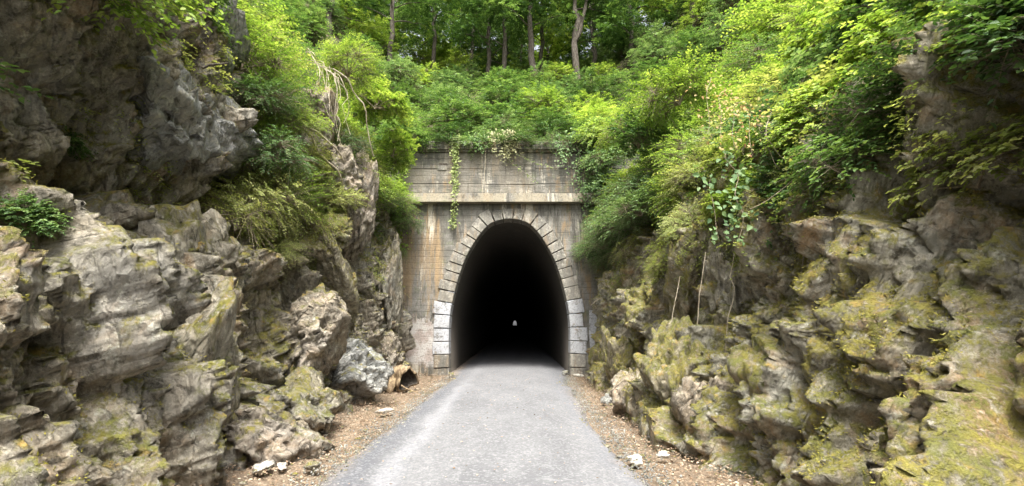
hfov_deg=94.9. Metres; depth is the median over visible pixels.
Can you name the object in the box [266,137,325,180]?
shrub
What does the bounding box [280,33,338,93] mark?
shrub
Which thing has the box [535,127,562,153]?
shrub
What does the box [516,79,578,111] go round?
shrub
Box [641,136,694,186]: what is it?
shrub
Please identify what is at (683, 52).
shrub
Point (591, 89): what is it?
shrub
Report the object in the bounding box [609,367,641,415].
boulder
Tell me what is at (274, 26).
shrub
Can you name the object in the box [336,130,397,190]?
shrub
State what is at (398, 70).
shrub
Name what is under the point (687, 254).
dry grass
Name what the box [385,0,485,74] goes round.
forest tree
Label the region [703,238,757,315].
boulder
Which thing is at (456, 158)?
ivy strand
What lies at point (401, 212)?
shrub
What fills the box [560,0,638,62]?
forest tree
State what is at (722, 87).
shrub
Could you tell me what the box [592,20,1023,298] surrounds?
ground plants
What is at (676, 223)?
shrub
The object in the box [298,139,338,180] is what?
shrub
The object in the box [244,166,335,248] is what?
shrub
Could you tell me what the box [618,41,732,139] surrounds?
shrub
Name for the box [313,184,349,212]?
shrub
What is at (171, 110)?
boulder
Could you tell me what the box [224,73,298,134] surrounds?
shrub
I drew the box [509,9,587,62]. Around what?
forest tree
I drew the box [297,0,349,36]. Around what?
shrub
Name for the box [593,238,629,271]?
shrub
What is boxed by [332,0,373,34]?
shrub
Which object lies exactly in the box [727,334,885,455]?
boulder
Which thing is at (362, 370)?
boulder
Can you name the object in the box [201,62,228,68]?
fallen stick
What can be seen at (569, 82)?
shrub
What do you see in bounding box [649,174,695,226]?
shrub
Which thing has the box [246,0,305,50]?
shrub
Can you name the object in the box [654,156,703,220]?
shrub
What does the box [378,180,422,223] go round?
shrub
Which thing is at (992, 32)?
shrub
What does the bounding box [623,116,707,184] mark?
shrub
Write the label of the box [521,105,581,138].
shrub
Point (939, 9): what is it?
shrub
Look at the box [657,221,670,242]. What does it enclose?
shrub
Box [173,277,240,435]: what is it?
boulder
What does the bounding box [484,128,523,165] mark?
vine clump
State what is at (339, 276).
boulder
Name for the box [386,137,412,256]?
vine clump
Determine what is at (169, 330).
moss
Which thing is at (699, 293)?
bare vine
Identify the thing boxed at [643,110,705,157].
shrub
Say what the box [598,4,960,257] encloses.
undergrowth
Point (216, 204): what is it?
shrub
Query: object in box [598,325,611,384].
boulder
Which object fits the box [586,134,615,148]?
shrub
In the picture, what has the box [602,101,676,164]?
shrub
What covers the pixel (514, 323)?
sky
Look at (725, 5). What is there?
shrub
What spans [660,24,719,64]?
shrub
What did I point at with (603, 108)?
shrub
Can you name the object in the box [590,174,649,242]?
shrub
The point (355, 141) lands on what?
shrub
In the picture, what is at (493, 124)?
shrub
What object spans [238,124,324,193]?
shrub
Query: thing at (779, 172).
shrub
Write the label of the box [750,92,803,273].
bare vine
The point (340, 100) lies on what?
shrub
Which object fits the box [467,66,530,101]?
shrub
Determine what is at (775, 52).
shrub
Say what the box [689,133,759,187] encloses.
shrub
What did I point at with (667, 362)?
boulder
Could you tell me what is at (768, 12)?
shrub
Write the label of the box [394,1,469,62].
forest tree
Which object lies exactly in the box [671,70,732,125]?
shrub
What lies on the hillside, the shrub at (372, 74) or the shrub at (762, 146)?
the shrub at (372, 74)
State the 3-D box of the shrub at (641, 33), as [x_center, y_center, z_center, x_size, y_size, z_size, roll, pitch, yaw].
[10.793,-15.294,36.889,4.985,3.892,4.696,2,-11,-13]
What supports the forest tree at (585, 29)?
on the hillside
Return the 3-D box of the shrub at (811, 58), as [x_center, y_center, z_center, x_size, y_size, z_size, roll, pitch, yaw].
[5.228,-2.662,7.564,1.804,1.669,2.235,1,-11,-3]
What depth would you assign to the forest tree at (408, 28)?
44.01 m
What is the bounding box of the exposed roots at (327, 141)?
[267,99,343,189]
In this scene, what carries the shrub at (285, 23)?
on the rock cliff at (105, 308)
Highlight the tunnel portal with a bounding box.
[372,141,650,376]
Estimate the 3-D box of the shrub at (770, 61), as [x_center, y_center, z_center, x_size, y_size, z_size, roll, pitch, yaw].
[5.584,-3.144,9.856,2.853,1.601,2.685,-6,-26,29]
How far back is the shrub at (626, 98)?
25.12 m
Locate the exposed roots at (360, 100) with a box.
[333,68,373,156]
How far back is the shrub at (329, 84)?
18.81 m
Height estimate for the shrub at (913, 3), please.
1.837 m
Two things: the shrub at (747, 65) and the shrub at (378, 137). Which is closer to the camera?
the shrub at (747, 65)
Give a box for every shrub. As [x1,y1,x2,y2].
[0,57,55,107]
[0,187,75,248]
[41,0,224,70]
[63,126,98,161]
[177,188,277,259]
[206,166,319,249]
[209,183,297,239]
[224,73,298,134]
[225,70,317,135]
[226,163,307,213]
[227,0,320,111]
[237,0,273,49]
[237,4,297,60]
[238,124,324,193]
[241,1,267,23]
[242,112,316,183]
[244,0,273,18]
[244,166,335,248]
[245,47,337,135]
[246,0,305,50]
[252,14,321,87]
[252,17,310,72]
[256,223,310,251]
[257,93,333,143]
[263,235,300,255]
[264,0,313,47]
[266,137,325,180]
[267,237,316,281]
[271,14,297,43]
[273,0,338,44]
[276,46,334,87]
[279,193,347,245]
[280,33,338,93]
[287,31,317,72]
[296,41,326,82]
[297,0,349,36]
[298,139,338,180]
[302,42,362,86]
[303,60,346,100]
[304,163,344,189]
[305,31,385,109]
[305,256,321,271]
[307,178,368,213]
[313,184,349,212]
[316,56,377,128]
[324,124,379,160]
[329,0,374,21]
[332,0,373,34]
[333,118,378,160]
[336,97,356,119]
[336,102,365,139]
[336,103,352,133]
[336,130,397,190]
[339,29,384,61]
[342,46,389,83]
[342,74,417,129]
[353,154,386,187]
[355,120,375,137]
[364,91,433,134]
[365,14,411,56]
[365,28,402,61]
[369,125,420,178]
[373,75,435,110]
[373,131,389,149]
[374,114,435,138]
[374,218,387,238]
[375,52,430,94]
[375,177,406,222]
[376,174,401,212]
[378,117,429,153]
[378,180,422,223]
[379,176,402,197]
[382,172,412,210]
[388,214,414,230]
[390,200,425,239]
[400,42,446,72]
[400,248,409,263]
[410,61,440,91]
[411,79,470,111]
[416,94,495,137]
[416,135,440,153]
[417,83,471,122]
[425,66,479,98]
[425,126,466,148]
[427,119,479,140]
[437,45,478,75]
[438,62,484,91]
[456,130,494,157]
[459,99,533,136]
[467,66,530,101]
[469,81,533,125]
[472,107,523,138]
[473,76,529,106]
[477,50,523,78]
[479,65,520,86]
[480,126,513,154]
[497,130,539,150]
[511,80,579,123]
[513,58,559,89]
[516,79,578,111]
[517,57,551,80]
[519,110,580,140]
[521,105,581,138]
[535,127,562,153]
[539,60,577,83]
[545,53,597,81]
[551,65,607,97]
[558,131,590,149]
[563,98,625,122]
[565,112,619,151]
[566,66,624,109]
[566,236,594,270]
[568,115,609,152]
[568,215,616,269]
[569,239,612,267]
[571,88,621,113]
[574,145,638,179]
[578,42,620,76]
[579,207,599,232]
[580,166,619,206]
[580,205,614,257]
[581,258,611,276]
[582,201,639,257]
[583,60,621,86]
[585,195,609,219]
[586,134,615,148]
[586,184,622,234]
[588,198,650,255]
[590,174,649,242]
[592,90,652,160]
[593,175,626,204]
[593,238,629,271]
[593,244,617,269]
[595,68,633,98]
[599,182,662,237]
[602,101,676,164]
[602,154,652,202]
[604,23,644,62]
[605,272,635,305]
[606,164,662,218]
[610,230,652,280]
[611,91,661,117]
[612,56,665,104]
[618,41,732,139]
[623,22,677,68]
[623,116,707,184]
[625,17,677,67]
[628,136,688,180]
[634,236,665,284]
[636,175,673,203]
[639,0,679,28]
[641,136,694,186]
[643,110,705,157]
[643,247,667,279]
[646,127,712,199]
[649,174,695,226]
[652,36,720,80]
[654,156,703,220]
[657,196,701,250]
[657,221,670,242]
[659,144,710,198]
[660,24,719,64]
[660,65,717,103]
[668,0,688,31]
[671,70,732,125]
[672,0,733,39]
[672,114,706,138]
[677,113,720,158]
[685,90,759,164]
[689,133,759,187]
[690,94,737,130]
[691,69,750,133]
[695,4,747,62]
[698,0,762,27]
[698,125,721,146]
[698,188,717,225]
[698,188,729,232]
[699,39,773,110]
[701,172,761,221]
[703,102,771,167]
[704,113,781,192]
[706,0,795,48]
[706,33,816,128]
[709,56,782,116]
[710,63,801,125]
[711,13,803,84]
[712,8,802,84]
[712,72,762,122]
[721,0,803,51]
[724,162,759,205]
[726,199,741,236]
[727,145,799,247]
[738,0,791,38]
[743,98,792,164]
[745,0,827,97]
[748,75,802,137]
[760,74,834,155]
[761,47,867,134]
[761,154,798,206]
[764,0,809,38]
[765,0,826,41]
[766,0,838,93]
[770,115,905,220]
[771,30,873,104]
[782,123,866,183]
[795,0,825,15]
[798,5,978,164]
[800,0,838,27]
[802,0,888,60]
[806,0,933,61]
[815,0,948,102]
[874,0,949,29]
[886,111,1023,217]
[909,0,1022,72]
[920,0,960,24]
[928,0,1023,129]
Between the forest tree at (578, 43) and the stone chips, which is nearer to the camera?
the stone chips
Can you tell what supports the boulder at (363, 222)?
on the rock cliff at (105, 308)
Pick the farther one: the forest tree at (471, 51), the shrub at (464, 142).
the forest tree at (471, 51)
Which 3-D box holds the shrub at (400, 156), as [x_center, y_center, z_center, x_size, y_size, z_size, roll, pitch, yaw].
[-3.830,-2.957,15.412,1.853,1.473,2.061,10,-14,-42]
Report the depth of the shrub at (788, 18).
12.30 m
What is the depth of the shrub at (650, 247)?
10.76 m
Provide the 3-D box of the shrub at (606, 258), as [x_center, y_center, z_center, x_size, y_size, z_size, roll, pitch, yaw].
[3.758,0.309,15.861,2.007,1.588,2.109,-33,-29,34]
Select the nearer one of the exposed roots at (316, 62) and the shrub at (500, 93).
the exposed roots at (316, 62)
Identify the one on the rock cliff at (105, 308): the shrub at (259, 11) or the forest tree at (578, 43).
the shrub at (259, 11)
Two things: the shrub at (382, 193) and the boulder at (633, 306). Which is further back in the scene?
the shrub at (382, 193)
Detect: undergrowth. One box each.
[199,0,335,142]
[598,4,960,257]
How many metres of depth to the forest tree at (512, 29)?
44.76 m
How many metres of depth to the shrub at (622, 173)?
15.51 m
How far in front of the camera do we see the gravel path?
6.97 m
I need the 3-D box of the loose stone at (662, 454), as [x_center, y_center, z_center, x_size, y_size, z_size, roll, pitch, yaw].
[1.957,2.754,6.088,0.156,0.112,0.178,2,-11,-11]
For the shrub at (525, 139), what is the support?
on the hillside
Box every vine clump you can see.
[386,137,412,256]
[468,127,492,152]
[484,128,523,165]
[552,130,574,166]
[565,128,598,219]
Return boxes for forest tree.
[326,0,393,41]
[334,0,447,68]
[363,0,439,57]
[366,0,389,27]
[370,3,445,37]
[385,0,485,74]
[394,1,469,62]
[400,5,451,64]
[418,0,484,66]
[422,0,502,75]
[439,0,556,76]
[443,0,534,77]
[468,18,535,72]
[474,23,520,66]
[482,0,583,79]
[495,0,598,74]
[508,7,570,57]
[508,8,568,65]
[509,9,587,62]
[525,0,589,62]
[546,0,621,66]
[558,0,617,64]
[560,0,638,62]
[567,0,626,83]
[581,0,663,51]
[591,0,685,69]
[626,0,696,32]
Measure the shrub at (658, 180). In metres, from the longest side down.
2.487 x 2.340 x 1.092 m
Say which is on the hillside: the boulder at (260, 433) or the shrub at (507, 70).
the shrub at (507, 70)
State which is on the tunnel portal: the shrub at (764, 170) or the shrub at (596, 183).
the shrub at (596, 183)
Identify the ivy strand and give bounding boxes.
[448,134,461,228]
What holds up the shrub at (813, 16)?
on the rock cliff at (956, 418)
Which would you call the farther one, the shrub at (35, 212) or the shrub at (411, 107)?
the shrub at (411, 107)
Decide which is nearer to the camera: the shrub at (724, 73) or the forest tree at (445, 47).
the shrub at (724, 73)
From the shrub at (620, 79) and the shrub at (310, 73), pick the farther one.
the shrub at (620, 79)
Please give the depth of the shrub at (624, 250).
12.94 m
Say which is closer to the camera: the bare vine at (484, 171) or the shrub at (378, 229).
the shrub at (378, 229)
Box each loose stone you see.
[252,460,274,475]
[277,462,286,469]
[303,461,319,471]
[375,407,394,413]
[561,370,568,375]
[600,392,612,405]
[627,453,642,465]
[656,450,669,458]
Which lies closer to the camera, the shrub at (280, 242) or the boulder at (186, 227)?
the boulder at (186, 227)
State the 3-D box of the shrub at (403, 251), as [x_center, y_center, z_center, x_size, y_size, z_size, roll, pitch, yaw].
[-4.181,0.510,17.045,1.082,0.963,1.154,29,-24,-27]
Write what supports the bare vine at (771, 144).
attached to the rock cliff at (956, 418)
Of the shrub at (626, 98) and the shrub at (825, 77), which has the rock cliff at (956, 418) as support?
the shrub at (825, 77)
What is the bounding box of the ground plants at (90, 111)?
[2,25,409,297]
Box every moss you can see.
[0,2,416,485]
[589,16,1023,485]
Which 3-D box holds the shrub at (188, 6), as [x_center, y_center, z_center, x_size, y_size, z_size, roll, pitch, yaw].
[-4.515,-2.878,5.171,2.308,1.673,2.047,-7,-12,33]
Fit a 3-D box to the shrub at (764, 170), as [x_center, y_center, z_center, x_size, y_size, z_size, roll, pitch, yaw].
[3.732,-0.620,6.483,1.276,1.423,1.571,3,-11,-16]
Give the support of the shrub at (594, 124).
on the tunnel portal
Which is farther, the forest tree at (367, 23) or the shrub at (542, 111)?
the forest tree at (367, 23)
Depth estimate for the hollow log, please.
12.52 m
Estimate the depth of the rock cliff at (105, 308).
4.82 m
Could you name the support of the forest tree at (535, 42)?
on the hillside
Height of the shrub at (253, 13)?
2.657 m
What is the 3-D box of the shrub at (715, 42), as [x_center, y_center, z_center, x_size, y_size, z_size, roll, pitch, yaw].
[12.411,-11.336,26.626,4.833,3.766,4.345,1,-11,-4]
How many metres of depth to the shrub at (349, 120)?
15.21 m
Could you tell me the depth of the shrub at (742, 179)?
7.01 m
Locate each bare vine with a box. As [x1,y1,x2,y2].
[481,150,485,192]
[672,252,734,352]
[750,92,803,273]
[764,112,785,169]
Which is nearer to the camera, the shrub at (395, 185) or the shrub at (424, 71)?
the shrub at (395, 185)
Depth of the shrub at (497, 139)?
18.88 m
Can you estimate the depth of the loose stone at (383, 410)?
9.40 m
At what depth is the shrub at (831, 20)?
7.38 m
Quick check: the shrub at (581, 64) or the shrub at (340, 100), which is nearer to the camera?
the shrub at (340, 100)
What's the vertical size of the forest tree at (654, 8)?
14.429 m
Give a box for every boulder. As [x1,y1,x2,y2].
[126,44,263,185]
[129,199,251,290]
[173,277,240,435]
[211,0,250,78]
[221,400,334,468]
[277,362,345,437]
[283,283,352,376]
[284,83,339,161]
[296,210,353,260]
[316,230,359,332]
[324,142,364,206]
[329,337,394,400]
[338,149,378,260]
[376,233,403,331]
[379,329,405,366]
[588,343,602,371]
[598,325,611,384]
[602,335,640,379]
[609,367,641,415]
[619,282,648,338]
[633,315,710,404]
[663,221,701,319]
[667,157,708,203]
[669,375,741,428]
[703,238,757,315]
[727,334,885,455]
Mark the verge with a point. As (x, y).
(279, 475)
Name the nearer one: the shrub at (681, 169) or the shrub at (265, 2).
the shrub at (681, 169)
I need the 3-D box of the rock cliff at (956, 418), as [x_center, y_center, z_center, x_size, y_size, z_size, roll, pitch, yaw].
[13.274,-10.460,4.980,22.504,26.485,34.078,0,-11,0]
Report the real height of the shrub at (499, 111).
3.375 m
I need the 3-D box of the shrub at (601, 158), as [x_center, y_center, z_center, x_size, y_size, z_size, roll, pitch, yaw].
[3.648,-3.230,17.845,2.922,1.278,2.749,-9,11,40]
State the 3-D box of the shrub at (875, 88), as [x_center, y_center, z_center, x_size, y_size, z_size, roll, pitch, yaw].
[4.008,-1.527,4.804,1.906,1.135,2.026,24,-23,-33]
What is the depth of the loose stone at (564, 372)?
17.27 m
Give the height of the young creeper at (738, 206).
1.756 m
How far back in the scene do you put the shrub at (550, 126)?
20.31 m
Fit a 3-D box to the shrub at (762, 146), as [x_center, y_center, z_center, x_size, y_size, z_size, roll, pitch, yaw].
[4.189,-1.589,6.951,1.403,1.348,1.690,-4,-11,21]
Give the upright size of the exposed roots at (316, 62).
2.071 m
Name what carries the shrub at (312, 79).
on the rock cliff at (105, 308)
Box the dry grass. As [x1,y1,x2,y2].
[597,173,796,337]
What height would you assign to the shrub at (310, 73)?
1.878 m
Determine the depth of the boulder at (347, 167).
11.28 m
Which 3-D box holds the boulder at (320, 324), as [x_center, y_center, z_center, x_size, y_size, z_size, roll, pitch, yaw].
[-3.700,1.832,8.921,1.221,2.196,1.515,-5,-11,23]
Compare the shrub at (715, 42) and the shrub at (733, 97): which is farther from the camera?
the shrub at (715, 42)
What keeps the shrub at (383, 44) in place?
on the hillside
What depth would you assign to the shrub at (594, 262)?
16.82 m
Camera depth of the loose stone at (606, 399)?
10.61 m
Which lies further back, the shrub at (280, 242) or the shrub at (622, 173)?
the shrub at (622, 173)
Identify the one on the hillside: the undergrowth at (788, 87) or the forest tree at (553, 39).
the forest tree at (553, 39)
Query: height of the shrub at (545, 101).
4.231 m
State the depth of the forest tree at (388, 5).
45.78 m
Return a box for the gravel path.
[319,325,650,485]
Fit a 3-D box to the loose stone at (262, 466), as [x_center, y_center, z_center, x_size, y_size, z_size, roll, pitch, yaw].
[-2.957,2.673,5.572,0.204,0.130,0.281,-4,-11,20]
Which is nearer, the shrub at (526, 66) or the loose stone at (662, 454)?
the loose stone at (662, 454)
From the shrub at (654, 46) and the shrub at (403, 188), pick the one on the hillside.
the shrub at (654, 46)
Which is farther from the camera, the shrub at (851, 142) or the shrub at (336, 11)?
the shrub at (336, 11)
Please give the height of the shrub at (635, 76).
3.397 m
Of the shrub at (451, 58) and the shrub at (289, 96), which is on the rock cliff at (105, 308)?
the shrub at (289, 96)
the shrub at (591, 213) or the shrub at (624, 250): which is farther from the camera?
the shrub at (591, 213)
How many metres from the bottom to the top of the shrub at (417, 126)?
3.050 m
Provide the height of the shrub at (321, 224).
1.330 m
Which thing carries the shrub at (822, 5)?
on the rock cliff at (956, 418)
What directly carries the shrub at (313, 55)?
on the hillside
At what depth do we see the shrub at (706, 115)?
12.33 m
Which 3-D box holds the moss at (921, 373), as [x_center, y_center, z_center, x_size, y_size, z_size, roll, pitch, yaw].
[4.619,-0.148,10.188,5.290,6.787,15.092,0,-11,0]
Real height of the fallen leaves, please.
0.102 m
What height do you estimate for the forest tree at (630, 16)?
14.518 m
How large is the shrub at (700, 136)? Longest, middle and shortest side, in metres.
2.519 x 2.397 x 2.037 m
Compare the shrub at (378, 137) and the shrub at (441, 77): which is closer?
the shrub at (378, 137)
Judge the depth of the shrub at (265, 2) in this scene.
14.19 m
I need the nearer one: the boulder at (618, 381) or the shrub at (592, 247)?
the boulder at (618, 381)
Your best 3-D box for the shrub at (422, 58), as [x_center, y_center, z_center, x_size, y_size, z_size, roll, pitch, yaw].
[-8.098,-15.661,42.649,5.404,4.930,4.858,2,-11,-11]
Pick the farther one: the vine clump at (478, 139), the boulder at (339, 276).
the vine clump at (478, 139)
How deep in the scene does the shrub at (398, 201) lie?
15.70 m
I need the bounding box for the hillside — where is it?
[261,1,749,222]
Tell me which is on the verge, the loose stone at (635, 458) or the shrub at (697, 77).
the loose stone at (635, 458)
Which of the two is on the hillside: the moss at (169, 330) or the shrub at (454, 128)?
the shrub at (454, 128)
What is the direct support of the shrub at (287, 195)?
on the rock cliff at (105, 308)
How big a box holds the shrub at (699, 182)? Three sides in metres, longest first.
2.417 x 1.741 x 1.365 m
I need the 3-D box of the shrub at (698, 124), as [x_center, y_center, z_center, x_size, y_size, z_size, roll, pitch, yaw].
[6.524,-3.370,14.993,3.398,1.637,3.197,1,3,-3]
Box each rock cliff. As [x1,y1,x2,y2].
[0,0,415,485]
[585,16,1023,485]
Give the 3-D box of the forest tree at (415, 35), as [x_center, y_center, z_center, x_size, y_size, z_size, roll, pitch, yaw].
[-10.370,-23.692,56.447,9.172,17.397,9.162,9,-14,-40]
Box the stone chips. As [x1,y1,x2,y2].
[232,374,759,485]
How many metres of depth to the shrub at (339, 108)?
12.97 m
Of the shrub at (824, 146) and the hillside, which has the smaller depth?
the shrub at (824, 146)
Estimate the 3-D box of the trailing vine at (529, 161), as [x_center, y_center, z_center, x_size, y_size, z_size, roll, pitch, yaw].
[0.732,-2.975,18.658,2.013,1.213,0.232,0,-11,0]
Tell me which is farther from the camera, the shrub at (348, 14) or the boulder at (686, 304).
the shrub at (348, 14)
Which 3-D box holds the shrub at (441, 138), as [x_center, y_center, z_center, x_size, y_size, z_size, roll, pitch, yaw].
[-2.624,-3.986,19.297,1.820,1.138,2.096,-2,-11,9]
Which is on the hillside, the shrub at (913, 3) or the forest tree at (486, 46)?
the forest tree at (486, 46)
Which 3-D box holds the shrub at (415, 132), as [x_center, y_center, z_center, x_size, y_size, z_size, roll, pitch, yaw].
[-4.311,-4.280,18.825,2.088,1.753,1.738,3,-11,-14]
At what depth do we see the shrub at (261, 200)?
8.16 m
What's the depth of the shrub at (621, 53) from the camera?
43.38 m
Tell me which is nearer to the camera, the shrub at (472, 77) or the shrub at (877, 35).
the shrub at (877, 35)
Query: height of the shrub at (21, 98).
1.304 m
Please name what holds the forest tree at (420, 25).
on the hillside
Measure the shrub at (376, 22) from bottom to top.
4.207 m
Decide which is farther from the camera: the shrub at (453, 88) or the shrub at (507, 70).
the shrub at (507, 70)
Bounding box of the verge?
[224,375,755,485]
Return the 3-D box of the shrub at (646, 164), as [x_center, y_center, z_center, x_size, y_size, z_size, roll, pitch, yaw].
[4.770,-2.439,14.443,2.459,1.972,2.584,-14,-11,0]
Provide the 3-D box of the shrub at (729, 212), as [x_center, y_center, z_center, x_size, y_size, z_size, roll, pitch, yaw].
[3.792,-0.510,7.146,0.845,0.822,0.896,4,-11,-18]
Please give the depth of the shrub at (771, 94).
7.70 m
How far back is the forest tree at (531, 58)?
36.43 m
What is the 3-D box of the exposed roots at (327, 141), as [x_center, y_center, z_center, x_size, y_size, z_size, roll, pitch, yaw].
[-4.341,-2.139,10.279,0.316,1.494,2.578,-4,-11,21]
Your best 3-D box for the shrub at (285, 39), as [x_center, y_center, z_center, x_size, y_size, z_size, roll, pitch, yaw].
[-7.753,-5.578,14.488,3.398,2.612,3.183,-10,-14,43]
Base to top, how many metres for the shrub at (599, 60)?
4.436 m
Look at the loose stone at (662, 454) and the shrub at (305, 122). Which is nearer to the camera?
the loose stone at (662, 454)
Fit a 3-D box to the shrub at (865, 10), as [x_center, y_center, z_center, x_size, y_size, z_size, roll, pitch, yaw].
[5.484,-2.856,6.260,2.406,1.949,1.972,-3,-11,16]
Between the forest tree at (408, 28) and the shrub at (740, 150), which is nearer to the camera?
the shrub at (740, 150)
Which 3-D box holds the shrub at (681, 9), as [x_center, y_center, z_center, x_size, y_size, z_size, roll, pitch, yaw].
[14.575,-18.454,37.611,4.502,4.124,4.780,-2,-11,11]
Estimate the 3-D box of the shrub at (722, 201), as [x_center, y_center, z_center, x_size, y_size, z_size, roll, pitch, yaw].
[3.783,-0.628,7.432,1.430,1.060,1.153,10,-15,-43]
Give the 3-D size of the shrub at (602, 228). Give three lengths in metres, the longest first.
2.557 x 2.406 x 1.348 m
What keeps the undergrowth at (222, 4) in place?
on the rock cliff at (105, 308)
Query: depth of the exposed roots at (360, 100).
11.70 m
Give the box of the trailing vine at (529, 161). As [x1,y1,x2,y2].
[507,153,555,182]
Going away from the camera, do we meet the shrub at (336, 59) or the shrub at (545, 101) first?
the shrub at (336, 59)
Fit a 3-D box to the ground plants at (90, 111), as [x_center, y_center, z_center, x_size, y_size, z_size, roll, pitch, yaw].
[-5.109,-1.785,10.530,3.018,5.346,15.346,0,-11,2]
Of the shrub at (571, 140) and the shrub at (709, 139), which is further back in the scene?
the shrub at (571, 140)
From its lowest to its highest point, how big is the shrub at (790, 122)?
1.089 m
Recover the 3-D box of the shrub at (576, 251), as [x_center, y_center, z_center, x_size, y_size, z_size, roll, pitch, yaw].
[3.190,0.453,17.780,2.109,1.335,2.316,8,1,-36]
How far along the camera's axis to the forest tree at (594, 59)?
39.91 m
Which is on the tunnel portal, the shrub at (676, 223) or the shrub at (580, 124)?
the shrub at (580, 124)
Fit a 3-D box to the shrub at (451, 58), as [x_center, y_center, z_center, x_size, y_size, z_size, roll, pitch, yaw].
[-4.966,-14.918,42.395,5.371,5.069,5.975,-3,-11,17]
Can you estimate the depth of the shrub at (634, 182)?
12.95 m
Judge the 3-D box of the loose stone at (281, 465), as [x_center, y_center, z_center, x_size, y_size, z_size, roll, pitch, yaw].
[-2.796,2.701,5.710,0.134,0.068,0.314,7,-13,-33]
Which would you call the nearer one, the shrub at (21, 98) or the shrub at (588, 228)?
the shrub at (21, 98)
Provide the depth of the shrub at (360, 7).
43.68 m
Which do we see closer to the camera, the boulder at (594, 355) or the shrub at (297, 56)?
the shrub at (297, 56)
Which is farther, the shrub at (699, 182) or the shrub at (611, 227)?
the shrub at (611, 227)
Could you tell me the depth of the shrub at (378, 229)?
15.85 m
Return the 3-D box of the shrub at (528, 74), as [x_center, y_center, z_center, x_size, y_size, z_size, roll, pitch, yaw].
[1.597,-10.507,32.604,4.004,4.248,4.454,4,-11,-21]
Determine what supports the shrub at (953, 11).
on the rock cliff at (956, 418)
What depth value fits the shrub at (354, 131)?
13.57 m
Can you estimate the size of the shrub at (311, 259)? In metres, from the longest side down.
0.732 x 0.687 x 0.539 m
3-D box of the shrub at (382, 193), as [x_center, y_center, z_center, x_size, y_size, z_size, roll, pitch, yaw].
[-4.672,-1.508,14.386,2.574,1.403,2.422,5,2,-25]
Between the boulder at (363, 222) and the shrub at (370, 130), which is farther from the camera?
the shrub at (370, 130)
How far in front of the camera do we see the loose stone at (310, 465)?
5.57 m
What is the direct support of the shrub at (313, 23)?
on the hillside
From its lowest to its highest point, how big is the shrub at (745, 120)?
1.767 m
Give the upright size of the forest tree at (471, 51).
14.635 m
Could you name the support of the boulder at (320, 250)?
on the rock cliff at (105, 308)
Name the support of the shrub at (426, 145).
on the hillside
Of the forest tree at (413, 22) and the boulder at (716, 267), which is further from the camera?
the forest tree at (413, 22)
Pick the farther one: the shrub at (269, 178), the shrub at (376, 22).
the shrub at (376, 22)
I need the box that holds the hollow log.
[384,365,418,393]
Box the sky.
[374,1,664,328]
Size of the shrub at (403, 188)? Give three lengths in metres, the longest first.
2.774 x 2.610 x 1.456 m
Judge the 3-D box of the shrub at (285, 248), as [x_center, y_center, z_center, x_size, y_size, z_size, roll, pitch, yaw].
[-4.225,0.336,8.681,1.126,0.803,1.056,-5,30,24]
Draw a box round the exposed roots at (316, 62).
[305,48,349,140]
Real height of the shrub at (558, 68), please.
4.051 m
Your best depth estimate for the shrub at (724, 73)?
15.80 m
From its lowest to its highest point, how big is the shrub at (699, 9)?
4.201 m
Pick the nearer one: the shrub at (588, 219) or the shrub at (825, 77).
the shrub at (825, 77)
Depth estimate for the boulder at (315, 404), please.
7.46 m
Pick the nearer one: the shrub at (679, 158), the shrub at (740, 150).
the shrub at (740, 150)
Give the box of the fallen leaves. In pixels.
[341,374,648,483]
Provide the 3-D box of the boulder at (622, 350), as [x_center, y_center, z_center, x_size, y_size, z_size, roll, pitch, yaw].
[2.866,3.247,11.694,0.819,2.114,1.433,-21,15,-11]
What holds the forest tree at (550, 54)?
on the hillside
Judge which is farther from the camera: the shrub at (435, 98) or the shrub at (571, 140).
the shrub at (435, 98)
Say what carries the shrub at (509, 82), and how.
on the hillside
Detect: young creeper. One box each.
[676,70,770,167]
[693,146,777,260]
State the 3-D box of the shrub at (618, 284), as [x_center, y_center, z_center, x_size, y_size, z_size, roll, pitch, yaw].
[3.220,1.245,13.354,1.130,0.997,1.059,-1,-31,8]
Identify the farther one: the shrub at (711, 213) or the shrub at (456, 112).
the shrub at (456, 112)
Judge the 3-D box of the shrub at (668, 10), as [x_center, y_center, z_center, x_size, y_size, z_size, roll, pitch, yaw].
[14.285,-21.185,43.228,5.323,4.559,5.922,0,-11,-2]
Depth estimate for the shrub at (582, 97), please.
25.57 m
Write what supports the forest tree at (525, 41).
on the hillside
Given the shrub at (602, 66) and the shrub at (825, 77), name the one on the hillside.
the shrub at (602, 66)
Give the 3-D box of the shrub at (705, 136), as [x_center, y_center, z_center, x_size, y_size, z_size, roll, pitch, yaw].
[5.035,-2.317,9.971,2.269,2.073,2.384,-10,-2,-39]
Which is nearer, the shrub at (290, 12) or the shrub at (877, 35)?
the shrub at (877, 35)
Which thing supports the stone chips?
on the verge
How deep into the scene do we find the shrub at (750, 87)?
8.78 m
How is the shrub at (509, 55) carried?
on the hillside
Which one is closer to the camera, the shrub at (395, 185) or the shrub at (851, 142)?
the shrub at (851, 142)
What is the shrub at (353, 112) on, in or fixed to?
on the hillside
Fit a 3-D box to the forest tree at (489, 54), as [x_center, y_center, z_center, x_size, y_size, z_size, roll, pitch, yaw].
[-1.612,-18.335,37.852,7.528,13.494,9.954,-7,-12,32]
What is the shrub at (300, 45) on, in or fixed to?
on the rock cliff at (105, 308)
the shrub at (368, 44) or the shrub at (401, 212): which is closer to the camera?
the shrub at (401, 212)

